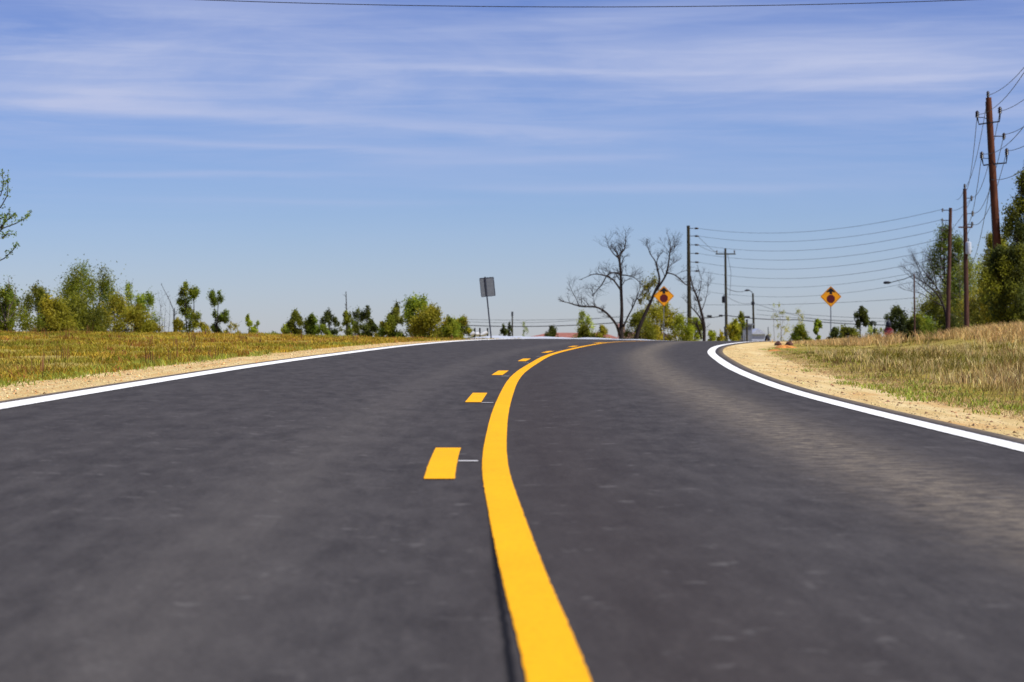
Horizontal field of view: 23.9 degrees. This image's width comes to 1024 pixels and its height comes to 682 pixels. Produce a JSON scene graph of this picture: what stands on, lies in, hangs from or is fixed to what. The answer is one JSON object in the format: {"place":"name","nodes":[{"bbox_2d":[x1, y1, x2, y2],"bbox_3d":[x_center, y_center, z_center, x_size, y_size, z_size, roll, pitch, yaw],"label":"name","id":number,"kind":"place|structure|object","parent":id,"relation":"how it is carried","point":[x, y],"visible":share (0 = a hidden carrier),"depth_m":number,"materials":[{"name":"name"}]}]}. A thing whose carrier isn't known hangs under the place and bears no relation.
{"place":"outdoors","nodes":[
{"label":"outdoors","id":0,"kind":"place"},
{"bbox_2d":[0,340,455,398],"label":"gravel","id":1,"kind":"structure","parent":0,"point":[116,380],"depth_m":31.62,"materials":[{"name":"beige gravel"}]},
{"bbox_2d":[0,325,547,383],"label":"field grass","id":2,"kind":"structure","parent":0,"point":[14,372],"depth_m":57.54,"materials":[{"name":"plant"}]},
{"bbox_2d":[0,339,1023,681],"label":"road","id":3,"kind":"structure","parent":0,"point":[564,511],"depth_m":10.02,"materials":[{"name":"grey asphalt"}]},
{"bbox_2d":[0,333,1023,438],"bbox_3d":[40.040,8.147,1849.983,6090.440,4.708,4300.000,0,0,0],"label":"ground","id":4,"kind":"structure","parent":0,"point":[1012,426],"depth_m":33.82,"materials":[{"name":"beige sand"}]},
{"bbox_2d":[0,280,20,330],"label":"shrub","id":5,"kind":"object","parent":4,"relation":"on","point":[8,296],"visible":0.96,"depth_m":99.98,"materials":[{"name":"green plant"}]},
{"bbox_2d":[0,275,25,330],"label":"sapling","id":6,"kind":"object","parent":4,"relation":"on","point":[19,306],"visible":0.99,"depth_m":99.99,"materials":[{"name":"green plant"}]},
{"bbox_2d":[0,168,32,260],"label":"leafing tree","id":7,"kind":"object","parent":4,"relation":"on","point":[14,215],"visible":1,"depth_m":65.98,"materials":[{"name":"green plant"}]},
{"bbox_2d":[0,284,48,331],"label":"sapling","id":8,"kind":"object","parent":4,"relation":"on","point":[25,324],"visible":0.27,"depth_m":140.06,"materials":[{"name":"green plant"}]},
{"bbox_2d":[14,280,57,331],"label":"shrub","id":9,"kind":"object","parent":4,"relation":"on","point":[37,294],"visible":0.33,"depth_m":149.76,"materials":[{"name":"green plant"}]},
{"bbox_2d":[32,290,85,332],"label":"shrub","id":10,"kind":"object","parent":4,"relation":"on","point":[61,318],"visible":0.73,"depth_m":144.28,"materials":[{"name":"green plant"}]},
{"bbox_2d":[22,279,123,331],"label":"leafy tree","id":11,"kind":"object","parent":4,"relation":"on","point":[90,319],"visible":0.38,"depth_m":149.46,"materials":[{"name":"green plant"}]},
{"bbox_2d":[50,254,129,328],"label":"leafy tree","id":12,"kind":"object","parent":4,"relation":"on","point":[85,281],"visible":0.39,"depth_m":174.52,"materials":[{"name":"green plant"}]},
{"bbox_2d":[92,286,142,331],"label":"leafy tree","id":13,"kind":"object","parent":4,"relation":"on","point":[120,303],"visible":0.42,"depth_m":159.94,"materials":[{"name":"green plant"}]},
{"bbox_2d":[110,301,157,332],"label":"shrub","id":14,"kind":"object","parent":4,"relation":"on","point":[135,316],"visible":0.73,"depth_m":149.43,"materials":[{"name":"green plant"}]},
{"bbox_2d":[111,280,163,331],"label":"leafy tree","id":15,"kind":"object","parent":4,"relation":"on","point":[148,297],"visible":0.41,"depth_m":170.04,"materials":[{"name":"green plant"}]},
{"bbox_2d":[145,319,163,332],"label":"shrub","id":16,"kind":"object","parent":4,"relation":"on","point":[159,329],"visible":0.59,"depth_m":149.80,"materials":[{"name":"green plant"}]},
{"bbox_2d":[150,292,175,331],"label":"shrub","id":17,"kind":"object","parent":4,"relation":"on","point":[162,317],"visible":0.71,"depth_m":164.97,"materials":[{"name":"plant"}]},
{"bbox_2d":[172,317,185,331],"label":"shrub","id":18,"kind":"object","parent":4,"relation":"on","point":[177,323],"visible":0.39,"depth_m":159.81,"materials":[{"name":"green plant"}]},
{"bbox_2d":[175,279,201,332],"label":"leafy tree","id":19,"kind":"object","parent":4,"relation":"on","point":[194,317],"visible":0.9,"depth_m":164.87,"materials":[{"name":"green plant"}]},
{"bbox_2d":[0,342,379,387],"bbox_3d":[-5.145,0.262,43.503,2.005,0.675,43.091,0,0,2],"label":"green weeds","id":20,"kind":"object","parent":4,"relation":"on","point":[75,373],"visible":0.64,"depth_m":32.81,"materials":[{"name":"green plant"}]},
{"bbox_2d":[199,320,210,332],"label":"shrub","id":21,"kind":"object","parent":4,"relation":"on","point":[202,326],"visible":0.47,"depth_m":154.77,"materials":[{"name":"green plant"}]},
{"bbox_2d":[206,288,228,333],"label":"leafy tree","id":22,"kind":"object","parent":4,"relation":"on","point":[221,316],"visible":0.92,"depth_m":169.94,"materials":[{"name":"green plant"}]},
{"bbox_2d":[223,318,244,332],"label":"shrub","id":23,"kind":"object","parent":4,"relation":"on","point":[235,326],"visible":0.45,"depth_m":169.94,"materials":[{"name":"green plant"}]},
{"bbox_2d":[245,313,258,332],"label":"sapling","id":24,"kind":"object","parent":4,"relation":"on","point":[248,322],"visible":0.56,"depth_m":159.80,"materials":[{"name":"green plant"}]},
{"bbox_2d":[271,324,289,333],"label":"shrub","id":25,"kind":"object","parent":4,"relation":"on","point":[284,329],"visible":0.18,"depth_m":160.02,"materials":[{"name":"green plant"}]},
{"bbox_2d":[280,308,305,334],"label":"leafy tree","id":26,"kind":"object","parent":4,"relation":"on","point":[295,316],"visible":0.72,"depth_m":169.76,"materials":[{"name":"green plant"}]},
{"bbox_2d":[302,312,319,334],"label":"leafy tree","id":27,"kind":"object","parent":4,"relation":"on","point":[310,326],"visible":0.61,"depth_m":170.08,"materials":[{"name":"green plant"}]},
{"bbox_2d":[316,324,330,335],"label":"shrub","id":28,"kind":"object","parent":4,"relation":"on","point":[324,329],"visible":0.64,"depth_m":164.96,"materials":[{"name":"green plant"}]},
{"bbox_2d":[318,308,340,335],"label":"leafy tree","id":29,"kind":"object","parent":4,"relation":"on","point":[328,316],"visible":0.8,"depth_m":189.79,"materials":[{"name":"green plant"}]},
{"bbox_2d":[338,306,356,335],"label":"leafy tree","id":30,"kind":"object","parent":4,"relation":"on","point":[347,316],"visible":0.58,"depth_m":180.01,"materials":[{"name":"green plant"}]},
{"bbox_2d":[341,321,367,335],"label":"shrub","id":31,"kind":"object","parent":4,"relation":"on","point":[355,329],"visible":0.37,"depth_m":169.80,"materials":[{"name":"green plant"}]},
{"bbox_2d":[352,305,378,335],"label":"leafy tree","id":32,"kind":"object","parent":4,"relation":"on","point":[361,316],"visible":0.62,"depth_m":185.18,"materials":[{"name":"green plant"}]},
{"bbox_2d":[361,318,378,335],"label":"shrub","id":33,"kind":"object","parent":4,"relation":"on","point":[370,326],"visible":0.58,"depth_m":169.85,"materials":[{"name":"green plant"}]},
{"bbox_2d":[376,312,407,337],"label":"shrub","id":34,"kind":"object","parent":4,"relation":"on","point":[389,328],"visible":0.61,"depth_m":159.85,"materials":[{"name":"green plant"}]},
{"bbox_2d":[386,301,404,332],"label":"evergreen tree","id":35,"kind":"object","parent":4,"relation":"on","point":[396,312],"visible":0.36,"depth_m":164.78,"materials":[{"name":"green plant"}]},
{"bbox_2d":[400,292,440,336],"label":"leafy tree","id":36,"kind":"object","parent":4,"relation":"on","point":[412,303],"visible":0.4,"depth_m":159.58,"materials":[{"name":"green plant"}]},
{"bbox_2d":[406,299,457,337],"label":"shrub","id":37,"kind":"object","parent":4,"relation":"on","point":[428,319],"visible":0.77,"depth_m":149.43,"materials":[{"name":"green plant"}]},
{"bbox_2d":[433,316,463,337],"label":"shrub","id":38,"kind":"object","parent":4,"relation":"on","point":[454,326],"visible":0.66,"depth_m":149.52,"materials":[{"name":"green plant"}]},
{"bbox_2d":[455,314,473,338],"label":"shrub","id":39,"kind":"object","parent":4,"relation":"on","point":[466,329],"visible":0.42,"depth_m":164.88,"materials":[{"name":"green plant"}]},
{"bbox_2d":[470,328,487,336],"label":"roadside fence","id":40,"kind":"object","parent":4,"relation":"on","point":[477,334],"visible":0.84,"depth_m":107.93,"materials":[{"name":"metal"}]},
{"bbox_2d":[479,277,494,338],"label":"road sign","id":41,"kind":"object","parent":4,"relation":"on","point":[487,287],"visible":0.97,"depth_m":96.03,"materials":[{"name":"metal"}]},
{"bbox_2d":[499,323,507,335],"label":"leafy tree","id":42,"kind":"object","parent":4,"relation":"on","point":[503,331],"visible":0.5,"depth_m":229.98,"materials":[{"name":"green plant"}]},
{"bbox_2d":[543,325,558,338],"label":"leafy tree","id":43,"kind":"object","parent":4,"relation":"on","point":[551,332],"visible":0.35,"depth_m":249.67,"materials":[{"name":"green plant"}]},
{"bbox_2d":[530,323,624,338],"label":"house","id":44,"kind":"structure","parent":4,"relation":"on","point":[568,335],"depth_m":271.86,"materials":[{"name":"white"}]},
{"bbox_2d":[572,322,595,337],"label":"shrub","id":45,"kind":"object","parent":4,"relation":"on","point":[583,331],"visible":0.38,"depth_m":225.02,"materials":[{"name":"green plant"}]},
{"bbox_2d":[576,309,596,336],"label":"leafy tree","id":46,"kind":"object","parent":4,"relation":"on","point":[582,317],"visible":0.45,"depth_m":230.00,"materials":[{"name":"green plant"}]},
{"bbox_2d":[594,324,611,339],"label":"shrub","id":47,"kind":"object","parent":4,"relation":"on","point":[602,332],"visible":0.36,"depth_m":224.75,"materials":[{"name":"green plant"}]},
{"bbox_2d":[558,226,651,338],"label":"bare tree","id":48,"kind":"object","parent":4,"relation":"on","point":[619,272],"visible":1,"depth_m":159.74,"materials":[{"name":"brown plant"}]},
{"bbox_2d":[623,307,661,339],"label":"leafy tree","id":49,"kind":"object","parent":4,"relation":"on","point":[650,334],"visible":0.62,"depth_m":189.48,"materials":[{"name":"green plant"}]},
{"bbox_2d":[636,272,678,327],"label":"leafy tree","id":50,"kind":"object","parent":4,"relation":"on","point":[650,285],"visible":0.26,"depth_m":215.11,"materials":[{"name":"green plant"}]},
{"bbox_2d":[654,286,673,339],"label":"warning sign","id":51,"kind":"object","parent":4,"relation":"on","point":[663,295],"visible":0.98,"depth_m":150.01,"materials":[{"name":"orange"}]},
{"bbox_2d":[641,302,688,340],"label":"leafy tree","id":52,"kind":"object","parent":4,"relation":"on","point":[657,313],"visible":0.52,"depth_m":199.89,"materials":[{"name":"green plant"}]},
{"bbox_2d":[634,229,697,338],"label":"bare tree","id":53,"kind":"object","parent":4,"relation":"on","point":[659,283],"visible":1,"depth_m":164.92,"materials":[{"name":"brown plant"}]},
{"bbox_2d":[667,313,698,340],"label":"leafy tree","id":54,"kind":"object","parent":4,"relation":"on","point":[687,333],"visible":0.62,"depth_m":194.46,"materials":[{"name":"green plant"}]},
{"bbox_2d":[687,225,698,322],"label":"utility pole","id":55,"kind":"object","parent":4,"relation":"on","point":[689,273],"visible":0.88,"depth_m":225.90,"materials":[{"name":"brown wood"}]},
{"bbox_2d":[699,239,939,259],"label":"power line","id":56,"kind":"object","parent":55,"relation":"attached to","point":[833,257],"visible":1,"depth_m":187.59,"materials":[{"name":"metal"}]},
{"bbox_2d":[701,258,938,278],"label":"power line","id":57,"kind":"object","parent":55,"relation":"attached to","point":[817,277],"visible":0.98,"depth_m":198.69,"materials":[{"name":"metal"}]},
{"bbox_2d":[701,220,938,241],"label":"power line","id":58,"kind":"object","parent":55,"relation":"attached to","point":[823,239],"visible":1,"depth_m":191.00,"materials":[{"name":"metal"}]},
{"bbox_2d":[700,248,939,268],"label":"power line","id":59,"kind":"object","parent":55,"relation":"attached to","point":[833,266],"visible":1,"depth_m":187.23,"materials":[{"name":"metal"}]},
{"bbox_2d":[699,209,941,232],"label":"power line","id":60,"kind":"object","parent":55,"relation":"attached to","point":[831,229],"visible":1,"depth_m":188.34,"materials":[{"name":"metal"}]},
{"bbox_2d":[702,229,940,250],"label":"power line","id":61,"kind":"object","parent":55,"relation":"attached to","point":[837,247],"visible":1,"depth_m":186.84,"materials":[{"name":"metal"}]},
{"bbox_2d":[714,267,938,287],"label":"power line","id":62,"kind":"object","parent":55,"relation":"attached to","point":[825,285],"visible":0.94,"depth_m":193.60,"materials":[{"name":"rubber"}]},
{"bbox_2d":[691,315,702,340],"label":"shrub","id":63,"kind":"object","parent":4,"relation":"on","point":[697,335],"visible":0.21,"depth_m":204.71,"materials":[{"name":"green plant"}]},
{"bbox_2d":[682,265,713,340],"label":"bare tree","id":64,"kind":"object","parent":4,"relation":"on","point":[702,317],"visible":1,"depth_m":174.87,"materials":[{"name":"brown plant"}]},
{"bbox_2d":[707,329,717,340],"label":"shrub","id":65,"kind":"object","parent":4,"relation":"on","point":[712,334],"visible":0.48,"depth_m":219.84,"materials":[{"name":"green plant"}]},
{"bbox_2d":[716,249,735,339],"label":"utility pole","id":66,"kind":"object","parent":4,"relation":"on","point":[724,299],"visible":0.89,"depth_m":284.90,"materials":[{"name":"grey wood"}]},
{"bbox_2d":[722,318,741,340],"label":"leafy tree","id":67,"kind":"object","parent":4,"relation":"on","point":[734,327],"visible":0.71,"depth_m":189.84,"materials":[{"name":"green plant"}]},
{"bbox_2d":[737,311,746,340],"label":"leafy tree","id":68,"kind":"object","parent":4,"relation":"on","point":[741,318],"visible":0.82,"depth_m":239.84,"materials":[{"name":"green plant"}]},
{"bbox_2d":[740,324,753,340],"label":"shed","id":69,"kind":"structure","parent":4,"relation":"on","point":[749,333],"depth_m":300.00,"materials":[{"name":"grey metal"}]},
{"bbox_2d":[745,289,754,328],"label":"street lamp","id":70,"kind":"object","parent":4,"relation":"on","point":[753,320],"visible":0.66,"depth_m":329.93,"materials":[{"name":"grey metal"}]},
{"bbox_2d":[752,328,765,340],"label":"shed","id":71,"kind":"structure","parent":4,"relation":"on","point":[758,334],"depth_m":310.00,"materials":[{"name":"metal"}]},
{"bbox_2d":[763,302,794,340],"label":"bare tree","id":72,"kind":"object","parent":4,"relation":"on","point":[785,328],"visible":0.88,"depth_m":240.06,"materials":[{"name":"green plant"}]},
{"bbox_2d":[789,308,810,339],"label":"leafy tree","id":73,"kind":"object","parent":4,"relation":"on","point":[797,312],"visible":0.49,"depth_m":250.03,"materials":[{"name":"green plant"}]},
{"bbox_2d":[787,323,813,340],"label":"shrub","id":74,"kind":"object","parent":4,"relation":"on","point":[799,332],"visible":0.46,"depth_m":199.80,"materials":[{"name":"green plant"}]},
{"bbox_2d":[813,318,822,339],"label":"sapling","id":75,"kind":"object","parent":4,"relation":"on","point":[817,324],"visible":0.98,"depth_m":129.87,"materials":[{"name":"green plant"}]},
{"bbox_2d":[821,286,840,331],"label":"warning sign","id":76,"kind":"object","parent":4,"relation":"on","point":[830,296],"visible":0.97,"depth_m":146.01,"materials":[{"name":"orange"}]},
{"bbox_2d":[826,324,842,338],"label":"shrub","id":77,"kind":"object","parent":4,"relation":"on","point":[834,332],"visible":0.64,"depth_m":144.85,"materials":[{"name":"green plant"}]},
{"bbox_2d":[839,324,859,337],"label":"shrub","id":78,"kind":"object","parent":4,"relation":"on","point":[847,331],"visible":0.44,"depth_m":150.05,"materials":[{"name":"green plant"}]},
{"bbox_2d":[853,305,869,337],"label":"leafy tree","id":79,"kind":"object","parent":4,"relation":"on","point":[862,316],"visible":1,"depth_m":159.93,"materials":[{"name":"green plant"}]},
{"bbox_2d":[865,325,884,336],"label":"shrub","id":80,"kind":"object","parent":4,"relation":"on","point":[875,330],"visible":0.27,"depth_m":164.79,"materials":[{"name":"green plant"}]},
{"bbox_2d":[740,354,1023,434],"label":"clods","id":81,"kind":"object","parent":4,"relation":"on","point":[967,417],"visible":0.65,"depth_m":29.82,"materials":[{"name":"brown soil"}]},
{"bbox_2d":[884,318,892,334],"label":"stop sign","id":82,"kind":"object","parent":4,"relation":"on","point":[888,328],"visible":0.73,"depth_m":148.00,"materials":[{"name":"red metal"}]},
{"bbox_2d":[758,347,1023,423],"bbox_3d":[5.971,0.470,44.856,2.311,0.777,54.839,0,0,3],"label":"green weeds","id":83,"kind":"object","parent":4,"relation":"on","point":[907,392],"visible":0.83,"depth_m":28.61,"materials":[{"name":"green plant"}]},
{"bbox_2d":[763,320,1023,347],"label":"tan grass stand","id":84,"kind":"object","parent":4,"relation":"on","point":[990,332],"visible":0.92,"depth_m":72.30,"materials":[{"name":"beige plant"}]},
{"bbox_2d":[883,274,915,337],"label":"street lamp","id":85,"kind":"object","parent":4,"relation":"on","point":[889,282],"visible":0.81,"depth_m":159.96,"materials":[{"name":"grey metal"}]},
{"bbox_2d":[883,304,922,339],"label":"leafy tree","id":86,"kind":"object","parent":4,"relation":"on","point":[904,327],"visible":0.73,"depth_m":169.23,"materials":[{"name":"green plant"}]},
{"bbox_2d":[895,241,953,318],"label":"bare tree","id":87,"kind":"object","parent":4,"relation":"on","point":[933,284],"visible":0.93,"depth_m":181.85,"materials":[{"name":"brown plant"}]},
{"bbox_2d":[908,309,941,339],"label":"shrub","id":88,"kind":"object","parent":4,"relation":"on","point":[926,323],"visible":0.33,"depth_m":175.23,"materials":[{"name":"green plant"}]},
{"bbox_2d":[905,288,963,333],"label":"leafy tree","id":89,"kind":"object","parent":4,"relation":"on","point":[926,308],"visible":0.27,"depth_m":187.30,"materials":[{"name":"green plant"}]},
{"bbox_2d":[940,208,951,330],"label":"utility pole","id":90,"kind":"object","parent":4,"relation":"on","point":[948,292],"visible":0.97,"depth_m":167.92,"materials":[{"name":"brown wood"}]},
{"bbox_2d":[920,219,974,330],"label":"leafy tree","id":91,"kind":"object","parent":4,"relation":"on","point":[957,243],"visible":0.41,"depth_m":189.69,"materials":[{"name":"green plant"}]},
{"bbox_2d":[930,250,985,331],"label":"leafy tree","id":92,"kind":"object","parent":4,"relation":"on","point":[973,270],"visible":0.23,"depth_m":185.15,"materials":[{"name":"green plant"}]},
{"bbox_2d":[958,184,973,328],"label":"utility pole","id":93,"kind":"object","parent":4,"relation":"on","point":[966,247],"visible":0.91,"depth_m":157.90,"materials":[{"name":"brown wood"}]},
{"bbox_2d":[951,282,987,330],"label":"shrub","id":94,"kind":"object","parent":4,"relation":"on","point":[972,308],"visible":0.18,"depth_m":169.27,"materials":[{"name":"green plant"}]},
{"bbox_2d":[975,91,1008,322],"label":"utility pole","id":95,"kind":"object","parent":4,"relation":"on","point":[995,221],"visible":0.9,"depth_m":111.92,"materials":[{"name":"brown wood"}]},
{"bbox_2d":[976,223,1009,325],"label":"leafy tree","id":96,"kind":"object","parent":4,"relation":"on","point":[983,305],"visible":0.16,"depth_m":149.66,"materials":[{"name":"green plant"}]},
{"bbox_2d":[974,242,1023,326],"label":"leafy tree","id":97,"kind":"object","parent":4,"relation":"on","point":[1003,263],"visible":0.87,"depth_m":103.81,"materials":[{"name":"green plant"}]},
{"bbox_2d":[983,159,1023,304],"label":"leafy tree","id":98,"kind":"object","parent":4,"relation":"on","point":[1015,231],"visible":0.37,"depth_m":111.71,"materials":[{"name":"green plant"}]},
{"bbox_2d":[0,0,1023,340],"label":"sky","id":99,"kind":"structure","parent":0,"point":[278,158],"materials":[{"name":"blue"}]},
{"bbox_2d":[467,322,618,326],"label":"telephone cable","id":100,"kind":"object","parent":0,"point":[537,326],"visible":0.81,"depth_m":249.97,"materials":[{"name":"rubber"}]},
{"bbox_2d":[465,336,664,340],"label":"concrete apron","id":101,"kind":"object","parent":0,"point":[512,337],"visible":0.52,"depth_m":103.04,"materials":[{"name":"white concrete"}]},
{"bbox_2d":[210,0,961,6],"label":"power line","id":102,"kind":"object","parent":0,"point":[561,6],"visible":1,"depth_m":60.02,"materials":[{"name":"rubber"}]},
{"bbox_2d":[727,346,1023,436],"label":"gravel","id":103,"kind":"structure","parent":0,"point":[973,424],"depth_m":28.39,"materials":[{"name":"beige gravel"}]},
{"bbox_2d":[775,333,1023,419],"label":"dry grass","id":104,"kind":"structure","parent":0,"point":[897,353],"depth_m":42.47,"materials":[{"name":"plant"}]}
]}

